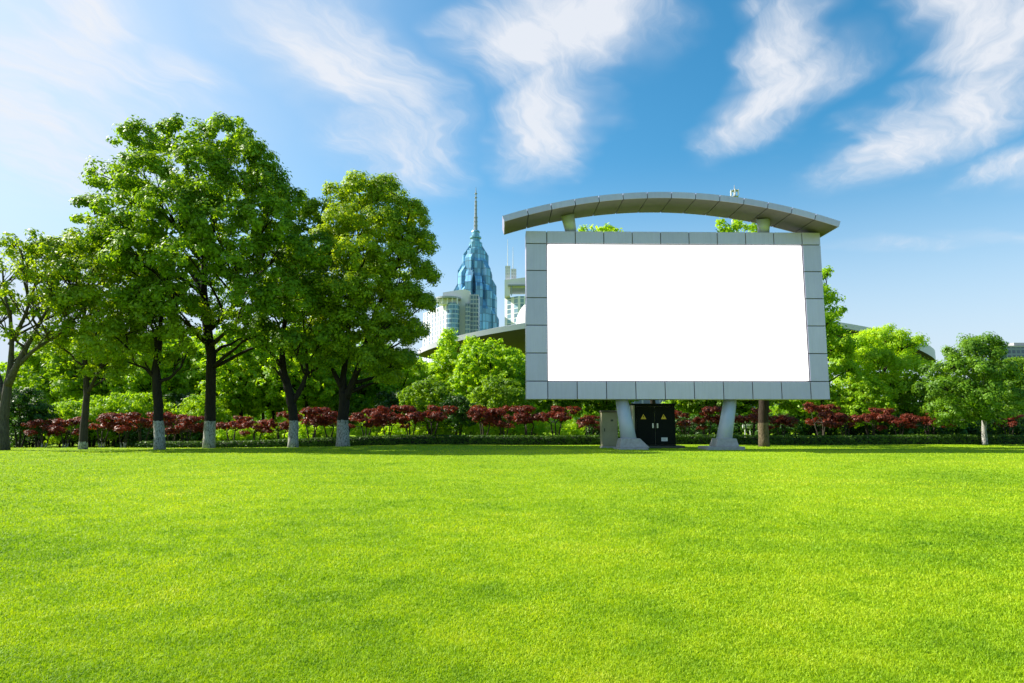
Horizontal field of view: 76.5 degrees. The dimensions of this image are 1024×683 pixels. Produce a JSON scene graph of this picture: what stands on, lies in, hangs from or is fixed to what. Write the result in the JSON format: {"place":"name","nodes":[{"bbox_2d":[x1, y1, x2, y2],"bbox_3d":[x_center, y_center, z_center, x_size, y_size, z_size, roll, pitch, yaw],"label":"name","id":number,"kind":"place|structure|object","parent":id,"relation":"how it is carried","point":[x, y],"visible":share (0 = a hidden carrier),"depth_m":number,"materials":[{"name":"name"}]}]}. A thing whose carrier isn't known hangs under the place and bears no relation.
{"place":"outdoors","nodes":[
{"label":"outdoors","id":0,"kind":"place"},
{"bbox_2d":[0,430,1023,682],"bbox_3d":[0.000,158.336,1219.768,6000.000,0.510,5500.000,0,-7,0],"label":"ground","id":1,"kind":"structure","parent":0,"point":[770,454],"depth_m":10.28,"materials":[{"name":"green plant"}]},
{"bbox_2d":[9,387,49,447],"bbox_3d":[-38.969,6.263,51.645,3.998,5.352,4.291,1,-7,-9],"label":"round shrub","id":2,"kind":"object","parent":1,"relation":"on","point":[23,404],"visible":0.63,"depth_m":51.33,"materials":[{"name":"green plant"}]},
{"bbox_2d":[9,420,54,447],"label":"bush","id":3,"kind":"object","parent":1,"relation":"on","point":[28,442],"visible":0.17,"depth_m":54.56,"materials":[{"name":"green plant"}]},
{"bbox_2d":[16,402,63,447],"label":"maple","id":4,"kind":"object","parent":1,"relation":"on","point":[49,416],"visible":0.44,"depth_m":52.39,"materials":[{"name":"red plant"}]},
{"bbox_2d":[20,418,69,447],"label":"red maple","id":5,"kind":"object","parent":1,"relation":"on","point":[34,423],"visible":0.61,"depth_m":49.88,"materials":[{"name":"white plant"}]},
{"bbox_2d":[0,227,101,449],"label":"broadleaf tree","id":6,"kind":"object","parent":1,"relation":"on","point":[11,334],"visible":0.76,"depth_m":38.71,"materials":[{"name":"green plant"}]},
{"bbox_2d":[1,337,100,416],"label":"background tree","id":7,"kind":"object","parent":1,"relation":"on","point":[37,360],"visible":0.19,"depth_m":66.93,"materials":[{"name":"green plant"}]},
{"bbox_2d":[38,401,93,447],"bbox_3d":[-37.727,7.080,54.533,3.978,4.306,4.401,-5,-9,32],"label":"willow like shrub","id":8,"kind":"object","parent":1,"relation":"on","point":[63,407],"visible":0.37,"depth_m":53.99,"materials":[{"name":"green plant"}]},
{"bbox_2d":[43,416,90,447],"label":"red maple","id":9,"kind":"object","parent":1,"relation":"on","point":[56,429],"visible":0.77,"depth_m":49.68,"materials":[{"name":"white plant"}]},
{"bbox_2d":[27,329,146,413],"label":"background tree","id":10,"kind":"object","parent":1,"relation":"on","point":[64,380],"visible":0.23,"depth_m":63.49,"materials":[{"name":"green plant"}]},
{"bbox_2d":[13,217,164,448],"bbox_3d":[-26.554,-0.383,41.164,8.262,14.754,10.216,3,-8,-23],"label":"broadleaf tree","id":11,"kind":"object","parent":1,"relation":"on","point":[90,326],"visible":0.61,"depth_m":39.26,"materials":[{"name":"green plant"}]},
{"bbox_2d":[61,394,129,446],"bbox_3d":[-35.786,6.950,55.650,5.062,4.952,4.575,-6,-9,39],"label":"willow like shrub","id":12,"kind":"object","parent":1,"relation":"on","point":[96,400],"visible":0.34,"depth_m":54.98,"materials":[{"name":"green plant"}]},
{"bbox_2d":[88,412,130,447],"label":"red maple","id":13,"kind":"object","parent":1,"relation":"on","point":[103,417],"visible":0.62,"depth_m":49.51,"materials":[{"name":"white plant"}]},
{"bbox_2d":[88,391,149,446],"bbox_3d":[-33.516,6.865,55.645,4.774,5.168,5.282,1,-7,-11],"label":"willow like shrub","id":14,"kind":"object","parent":1,"relation":"on","point":[115,398],"visible":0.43,"depth_m":54.79,"materials":[{"name":"green plant"}]},
{"bbox_2d":[98,416,139,447],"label":"red maple","id":15,"kind":"object","parent":1,"relation":"on","point":[111,423],"visible":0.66,"depth_m":49.54,"materials":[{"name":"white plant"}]},
{"bbox_2d":[112,391,168,439],"bbox_3d":[-32.916,7.028,57.590,4.973,5.383,5.502,-4,-8,29],"label":"willow like shrub","id":16,"kind":"object","parent":1,"relation":"on","point":[148,406],"visible":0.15,"depth_m":57.19,"materials":[{"name":"green plant"}]},
{"bbox_2d":[114,411,175,443],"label":"red maple","id":17,"kind":"object","parent":1,"relation":"on","point":[135,417],"visible":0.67,"depth_m":48.27,"materials":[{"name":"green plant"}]},
{"bbox_2d":[114,421,182,447],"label":"bush","id":18,"kind":"object","parent":1,"relation":"on","point":[132,436],"visible":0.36,"depth_m":54.18,"materials":[{"name":"green plant"}]},
{"bbox_2d":[104,339,199,407],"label":"background tree","id":19,"kind":"object","parent":1,"relation":"on","point":[134,382],"visible":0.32,"depth_m":61.68,"materials":[{"name":"green plant"}]},
{"bbox_2d":[96,269,218,449],"bbox_3d":[-22.341,1.054,40.464,7.325,11.761,6.620,0,-7,0],"label":"broadleaf tree","id":20,"kind":"object","parent":1,"relation":"on","point":[173,327],"visible":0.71,"depth_m":39.88,"materials":[{"name":"green plant"}]},
{"bbox_2d":[164,411,192,440],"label":"red maple","id":21,"kind":"object","parent":1,"relation":"on","point":[170,429],"visible":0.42,"depth_m":50.06,"materials":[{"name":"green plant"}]},
{"bbox_2d":[142,333,216,414],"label":"background tree","id":22,"kind":"object","parent":1,"relation":"on","point":[187,386],"visible":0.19,"depth_m":63.18,"materials":[{"name":"green plant"}]},
{"bbox_2d":[163,392,195,435],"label":"round shrub","id":23,"kind":"object","parent":1,"relation":"on","point":[180,399],"visible":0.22,"depth_m":59.15,"materials":[{"name":"green plant"}]},
{"bbox_2d":[165,420,203,443],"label":"bush","id":24,"kind":"object","parent":1,"relation":"on","point":[195,436],"visible":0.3,"depth_m":55.75,"materials":[{"name":"green plant"}]},
{"bbox_2d":[173,415,204,440],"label":"red maple","id":25,"kind":"object","parent":1,"relation":"on","point":[185,421],"visible":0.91,"depth_m":48.67,"materials":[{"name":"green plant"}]},
{"bbox_2d":[164,394,231,440],"bbox_3d":[-27.503,7.117,57.482,5.282,5.168,4.774,-3,-8,19],"label":"willow like shrub","id":26,"kind":"object","parent":1,"relation":"on","point":[199,401],"visible":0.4,"depth_m":56.97,"materials":[{"name":"green plant"}]},
{"bbox_2d":[68,111,338,447],"bbox_3d":[-20.552,-4.312,43.773,19.192,23.214,17.225,0,-7,0],"label":"broadleaf tree","id":27,"kind":"object","parent":1,"relation":"on","point":[195,205],"visible":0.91,"depth_m":39.12,"materials":[{"name":"green plant"}]},
{"bbox_2d":[161,344,247,422],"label":"background tree","id":28,"kind":"object","parent":1,"relation":"on","point":[193,380],"visible":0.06,"depth_m":62.64,"materials":[{"name":"green plant"}]},
{"bbox_2d":[215,427,242,442],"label":"bush","id":29,"kind":"object","parent":1,"relation":"on","point":[220,433],"visible":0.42,"depth_m":54.38,"materials":[{"name":"green plant"}]},
{"bbox_2d":[216,415,254,440],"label":"red maple","id":30,"kind":"object","parent":1,"relation":"on","point":[228,425],"visible":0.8,"depth_m":49.82,"materials":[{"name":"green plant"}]},
{"bbox_2d":[192,326,285,420],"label":"background tree","id":31,"kind":"object","parent":1,"relation":"on","point":[229,391],"visible":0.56,"depth_m":61.06,"materials":[{"name":"green plant"}]},
{"bbox_2d":[236,419,278,439],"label":"red maple","id":32,"kind":"object","parent":1,"relation":"on","point":[250,423],"visible":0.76,"depth_m":48.72,"materials":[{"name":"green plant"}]},
{"bbox_2d":[226,351,315,439],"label":"background tree","id":33,"kind":"object","parent":1,"relation":"on","point":[273,410],"visible":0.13,"depth_m":63.03,"materials":[{"name":"green plant"}]},
{"bbox_2d":[259,411,302,438],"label":"red maple","id":34,"kind":"object","parent":1,"relation":"on","point":[284,424],"visible":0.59,"depth_m":49.17,"materials":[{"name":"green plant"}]},
{"bbox_2d":[216,236,347,447],"bbox_3d":[-15.060,0.269,43.612,8.544,13.985,8.418,0,-7,0],"label":"broadleaf tree","id":35,"kind":"object","parent":1,"relation":"on","point":[280,345],"visible":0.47,"depth_m":41.95,"materials":[{"name":"green plant"}]},
{"bbox_2d":[253,323,352,429],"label":"background tree","id":36,"kind":"object","parent":1,"relation":"on","point":[314,391],"visible":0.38,"depth_m":60.19,"materials":[{"name":"green plant"}]},
{"bbox_2d":[282,421,328,440],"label":"bush","id":37,"kind":"object","parent":1,"relation":"on","point":[302,432],"visible":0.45,"depth_m":54.41,"materials":[{"name":"green plant"}]},
{"bbox_2d":[299,407,333,437],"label":"red maple","id":38,"kind":"object","parent":1,"relation":"on","point":[318,420],"visible":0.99,"depth_m":48.15,"materials":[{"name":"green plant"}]},
{"bbox_2d":[321,390,372,432],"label":"round shrub","id":39,"kind":"object","parent":1,"relation":"on","point":[355,402],"visible":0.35,"depth_m":60.84,"materials":[{"name":"green plant"}]},
{"bbox_2d":[331,329,402,428],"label":"background tree","id":40,"kind":"object","parent":1,"relation":"on","point":[368,395],"visible":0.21,"depth_m":64.51,"materials":[{"name":"green plant"}]},
{"bbox_2d":[350,418,387,435],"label":"bush","id":41,"kind":"object","parent":1,"relation":"on","point":[375,430],"visible":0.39,"depth_m":56.73,"materials":[{"name":"green plant"}]},
{"bbox_2d":[348,411,391,435],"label":"red maple","id":42,"kind":"object","parent":1,"relation":"on","point":[376,416],"visible":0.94,"depth_m":48.62,"materials":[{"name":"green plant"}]},
{"bbox_2d":[298,168,443,446],"bbox_3d":[-9.496,-2.481,44.675,9.812,19.663,10.072,5,-9,-32],"label":"round crowned tree","id":43,"kind":"object","parent":1,"relation":"on","point":[381,327],"visible":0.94,"depth_m":42.48,"materials":[{"name":"green plant"}]},
{"bbox_2d":[361,405,411,437],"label":"red maple","id":44,"kind":"object","parent":1,"relation":"on","point":[367,411],"visible":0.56,"depth_m":50.02,"materials":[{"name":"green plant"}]},
{"bbox_2d":[372,390,408,430],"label":"round shrub","id":45,"kind":"object","parent":1,"relation":"on","point":[391,400],"visible":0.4,"depth_m":59.29,"materials":[{"name":"green plant"}]},
{"bbox_2d":[359,359,436,407],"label":"background tree","id":46,"kind":"object","parent":1,"relation":"on","point":[414,376],"visible":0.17,"depth_m":67.53,"materials":[{"name":"green plant"}]},
{"bbox_2d":[378,423,420,437],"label":"bush","id":47,"kind":"object","parent":1,"relation":"on","point":[395,430],"visible":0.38,"depth_m":54.43,"materials":[{"name":"green plant"}]},
{"bbox_2d":[386,405,418,436],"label":"red maple","id":48,"kind":"object","parent":1,"relation":"on","point":[399,418],"visible":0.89,"depth_m":49.56,"materials":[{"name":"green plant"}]},
{"bbox_2d":[405,419,448,436],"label":"bush","id":49,"kind":"object","parent":1,"relation":"on","point":[421,429],"visible":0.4,"depth_m":55.25,"materials":[{"name":"green plant"}]},
{"bbox_2d":[396,376,458,434],"bbox_3d":[-6.896,6.024,56.002,5.666,6.124,5.506,-1,-7,6],"label":"round shrub","id":50,"kind":"object","parent":1,"relation":"on","point":[427,394],"visible":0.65,"depth_m":54.92,"materials":[{"name":"green plant"}]},
{"bbox_2d":[405,404,458,436],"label":"red maple","id":51,"kind":"object","parent":1,"relation":"on","point":[435,415],"visible":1,"depth_m":48.24,"materials":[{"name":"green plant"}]},
{"bbox_2d":[420,327,461,428],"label":"conical tree","id":52,"kind":"object","parent":1,"relation":"on","point":[446,357],"visible":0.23,"depth_m":67.61,"materials":[{"name":"green plant"}]},
{"bbox_2d":[423,289,479,362],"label":"office building","id":53,"kind":"structure","parent":1,"relation":"on","point":[459,311],"depth_m":534.24,"materials":[{"name":"white glass"}]},
{"bbox_2d":[439,394,477,434],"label":"round shrub","id":54,"kind":"object","parent":1,"relation":"on","point":[461,415],"visible":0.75,"depth_m":52.82,"materials":[{"name":"green plant"}]},
{"bbox_2d":[443,335,487,433],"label":"conical tree","id":55,"kind":"object","parent":1,"relation":"on","point":[469,341],"visible":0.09,"depth_m":65.71,"materials":[{"name":"green plant"}]},
{"bbox_2d":[454,191,498,330],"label":"skyscraper","id":56,"kind":"structure","parent":1,"relation":"on","point":[474,274],"depth_m":702.08,"materials":[{"name":"blue glass"}]},
{"bbox_2d":[457,419,499,434],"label":"bush","id":57,"kind":"object","parent":1,"relation":"on","point":[466,429],"visible":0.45,"depth_m":54.19,"materials":[{"name":"green plant"}]},
{"bbox_2d":[447,337,524,434],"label":"background tree","id":58,"kind":"object","parent":1,"relation":"on","point":[486,359],"visible":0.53,"depth_m":62.68,"materials":[{"name":"green plant"}]},
{"bbox_2d":[467,405,506,434],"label":"red maple","id":59,"kind":"object","parent":1,"relation":"on","point":[479,413],"visible":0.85,"depth_m":49.69,"materials":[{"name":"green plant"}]},
{"bbox_2d":[465,374,526,434],"bbox_3d":[-1.394,6.013,56.931,5.718,6.360,5.884,0,-7,0],"label":"round shrub","id":60,"kind":"object","parent":1,"relation":"on","point":[500,399],"visible":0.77,"depth_m":55.77,"materials":[{"name":"green plant"}]},
{"bbox_2d":[484,405,515,437],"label":"red maple","id":61,"kind":"object","parent":1,"relation":"on","point":[497,422],"visible":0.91,"depth_m":49.93,"materials":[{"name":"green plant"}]},
{"bbox_2d":[9,400,1023,434],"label":"distant woods","id":62,"kind":"object","parent":1,"relation":"on","point":[783,411],"visible":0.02,"depth_m":122.44,"materials":[{"name":"green plant"}]},
{"bbox_2d":[508,405,534,434],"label":"red maple","id":63,"kind":"object","parent":1,"relation":"on","point":[525,418],"visible":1,"depth_m":48.87,"materials":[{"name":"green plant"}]},
{"bbox_2d":[512,420,550,437],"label":"bush","id":64,"kind":"object","parent":1,"relation":"on","point":[539,427],"visible":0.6,"depth_m":56.62,"materials":[{"name":"green plant"}]},
{"bbox_2d":[530,405,581,435],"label":"red maple","id":65,"kind":"object","parent":1,"relation":"on","point":[561,415],"visible":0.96,"depth_m":48.82,"materials":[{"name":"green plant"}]},
{"bbox_2d":[523,381,589,424],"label":"background tree","id":66,"kind":"object","parent":1,"relation":"on","point":[546,404],"visible":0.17,"depth_m":60.84,"materials":[{"name":"green plant"}]},
{"bbox_2d":[547,419,587,434],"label":"bush","id":67,"kind":"object","parent":1,"relation":"on","point":[573,425],"visible":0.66,"depth_m":54.38,"materials":[{"name":"green plant"}]},
{"bbox_2d":[134,434,1023,447],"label":"hedge","id":68,"kind":"object","parent":1,"relation":"on","point":[742,439],"visible":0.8,"depth_m":46.68,"materials":[{"name":"green plant"}]},
{"bbox_2d":[576,414,599,434],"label":"red maple","id":69,"kind":"object","parent":1,"relation":"on","point":[587,420],"visible":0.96,"depth_m":49.43,"materials":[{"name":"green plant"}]},
{"bbox_2d":[599,410,617,447],"bbox_3d":[6.049,5.527,40.637,1.055,2.391,1.140,0,-7,0],"label":"utility box","id":70,"kind":"object","parent":1,"relation":"on","point":[608,429],"visible":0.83,"depth_m":40.13,"materials":[{"name":"grey metal"}]},
{"bbox_2d":[603,413,616,444],"bbox_3d":[6.054,5.418,40.105,0.845,1.951,0.057,0,-7,0],"label":"door","id":71,"kind":"structure","parent":70,"relation":"in","point":[609,419],"depth_m":40.11,"materials":[{"name":"grey metal"}]},
{"bbox_2d":[577,400,639,418],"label":"background tree","id":72,"kind":"object","parent":1,"relation":"on","point":[599,405],"visible":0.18,"depth_m":62.84,"materials":[{"name":"green plant"}]},
{"bbox_2d":[578,222,655,403],"bbox_3d":[9.674,-0.685,50.546,10.318,17.509,8.207,0,-7,0],"label":"broadleaf tree","id":73,"kind":"object","parent":1,"relation":"on","point":[607,228],"visible":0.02,"depth_m":50.74,"materials":[{"name":"green plant"}]},
{"bbox_2d":[629,404,684,447],"bbox_3d":[8.975,5.313,40.629,3.183,2.814,1.650,0,-7,0],"label":"electrical cabinet","id":74,"kind":"object","parent":1,"relation":"on","point":[654,425],"visible":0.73,"depth_m":39.88,"materials":[{"name":"black metal"}]},
{"bbox_2d":[502,192,840,449],"bbox_3d":[9.379,-1.113,38.772,19.944,15.188,2.800,0,-7,-1],"label":"billboard","id":75,"kind":"object","parent":1,"relation":"on","point":[621,319],"visible":0.96,"depth_m":39.00,"materials":[{"name":"grey metal"}]},
{"bbox_2d":[418,321,935,421],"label":"theatre","id":76,"kind":"structure","parent":1,"relation":"on","point":[513,336],"depth_m":179.96,"materials":[{"name":"grey concrete"}]},
{"bbox_2d":[664,400,718,430],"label":"background tree","id":77,"kind":"object","parent":1,"relation":"on","point":[693,406],"visible":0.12,"depth_m":60.67,"materials":[{"name":"green plant"}]},
{"bbox_2d":[675,410,708,436],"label":"red maple","id":78,"kind":"object","parent":1,"relation":"on","point":[687,422],"visible":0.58,"depth_m":50.90,"materials":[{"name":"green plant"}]},
{"bbox_2d":[675,414,717,436],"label":"bush","id":79,"kind":"object","parent":1,"relation":"on","point":[693,430],"visible":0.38,"depth_m":55.91,"materials":[{"name":"green plant"}]},
{"bbox_2d":[693,406,721,436],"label":"red maple","id":80,"kind":"object","parent":1,"relation":"on","point":[712,411],"visible":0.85,"depth_m":50.28,"materials":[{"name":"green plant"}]},
{"bbox_2d":[704,400,774,432],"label":"background tree","id":81,"kind":"object","parent":1,"relation":"on","point":[745,406],"visible":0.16,"depth_m":58.89,"materials":[{"name":"green plant"}]},
{"bbox_2d":[715,217,769,446],"bbox_3d":[15.530,-0.637,43.283,8.338,15.596,4.404,0,-7,0],"label":"broadleaf tree","id":82,"kind":"object","parent":1,"relation":"on","point":[763,418],"visible":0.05,"depth_m":42.60,"materials":[{"name":"green plant"}]},
{"bbox_2d":[734,407,775,434],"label":"red maple","id":83,"kind":"object","parent":1,"relation":"on","point":[748,418],"visible":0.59,"depth_m":48.82,"materials":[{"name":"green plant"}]},
{"bbox_2d":[740,412,798,436],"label":"bush","id":84,"kind":"object","parent":1,"relation":"on","point":[779,429],"visible":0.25,"depth_m":54.70,"materials":[{"name":"green plant"}]},
{"bbox_2d":[768,414,799,434],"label":"red maple","id":85,"kind":"object","parent":1,"relation":"on","point":[786,420],"visible":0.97,"depth_m":48.65,"materials":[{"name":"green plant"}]},
{"bbox_2d":[771,382,832,418],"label":"background tree","id":86,"kind":"object","parent":1,"relation":"on","point":[787,405],"visible":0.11,"depth_m":60.87,"materials":[{"name":"green plant"}]},
{"bbox_2d":[789,413,843,437],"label":"bush","id":87,"kind":"object","parent":1,"relation":"on","point":[802,430],"visible":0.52,"depth_m":56.51,"materials":[{"name":"green plant"}]},
{"bbox_2d":[802,401,846,434],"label":"red maple","id":88,"kind":"object","parent":1,"relation":"on","point":[812,407],"visible":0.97,"depth_m":50.62,"materials":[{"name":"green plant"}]},
{"bbox_2d":[789,265,862,434],"bbox_3d":[26.655,1.115,55.990,7.208,15.374,6.215,0,-7,0],"label":"broadleaf tree","id":89,"kind":"object","parent":1,"relation":"on","point":[846,348],"visible":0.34,"depth_m":55.46,"materials":[{"name":"green plant"}]},
{"bbox_2d":[802,388,851,431],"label":"background tree","id":90,"kind":"object","parent":1,"relation":"on","point":[826,402],"visible":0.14,"depth_m":55.67,"materials":[{"name":"green plant"}]},
{"bbox_2d":[823,413,856,435],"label":"red maple","id":91,"kind":"object","parent":1,"relation":"on","point":[840,423],"visible":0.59,"depth_m":49.86,"materials":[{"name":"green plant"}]},
{"bbox_2d":[834,374,897,434],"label":"background tree","id":92,"kind":"object","parent":1,"relation":"on","point":[862,391],"visible":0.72,"depth_m":53.04,"materials":[{"name":"green plant"}]},
{"bbox_2d":[848,407,895,434],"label":"red maple","id":93,"kind":"object","parent":1,"relation":"on","point":[877,416],"visible":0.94,"depth_m":49.66,"materials":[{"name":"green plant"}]},
{"bbox_2d":[828,323,942,428],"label":"round crowned tree","id":94,"kind":"object","parent":1,"relation":"on","point":[882,351],"visible":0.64,"depth_m":57.48,"materials":[{"name":"green plant"}]},
{"bbox_2d":[863,412,923,436],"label":"bush","id":95,"kind":"object","parent":1,"relation":"on","point":[909,431],"visible":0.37,"depth_m":54.73,"materials":[{"name":"green plant"}]},
{"bbox_2d":[874,413,924,434],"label":"red maple","id":96,"kind":"object","parent":1,"relation":"on","point":[907,419],"visible":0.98,"depth_m":48.24,"materials":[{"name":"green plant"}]},
{"bbox_2d":[884,373,934,434],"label":"background tree","id":97,"kind":"object","parent":1,"relation":"on","point":[909,403],"visible":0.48,"depth_m":56.73,"materials":[{"name":"green plant"}]},
{"bbox_2d":[900,408,956,434],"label":"red maple","id":98,"kind":"object","parent":1,"relation":"on","point":[928,420],"visible":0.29,"depth_m":48.41,"materials":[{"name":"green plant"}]},
{"bbox_2d":[916,421,969,436],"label":"bush","id":99,"kind":"object","parent":1,"relation":"on","point":[940,430],"visible":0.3,"depth_m":55.95,"materials":[{"name":"green plant"}]},
{"bbox_2d":[911,331,1023,444],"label":"round crowned tree","id":100,"kind":"object","parent":1,"relation":"on","point":[988,395],"visible":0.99,"depth_m":44.91,"materials":[{"name":"green plant"}]},
{"bbox_2d":[953,418,1003,436],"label":"bush","id":101,"kind":"object","parent":1,"relation":"on","point":[973,429],"visible":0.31,"depth_m":57.75,"materials":[{"name":"green plant"}]},
{"bbox_2d":[978,343,1023,381],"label":"office slab","id":102,"kind":"structure","parent":1,"relation":"on","point":[1016,349],"depth_m":422.70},
{"bbox_2d":[990,414,1023,434],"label":"bush","id":103,"kind":"object","parent":1,"relation":"on","point":[1019,428],"visible":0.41,"depth_m":55.34,"materials":[{"name":"green plant"}]},
{"bbox_2d":[0,0,1023,400],"label":"sky","id":104,"kind":"structure","parent":0,"point":[900,123],"materials":[{"name":"blue"}]},
{"bbox_2d":[505,244,524,325],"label":"office building","id":105,"kind":"structure","parent":0,"point":[515,304],"depth_m":531.51,"materials":[{"name":"white"}]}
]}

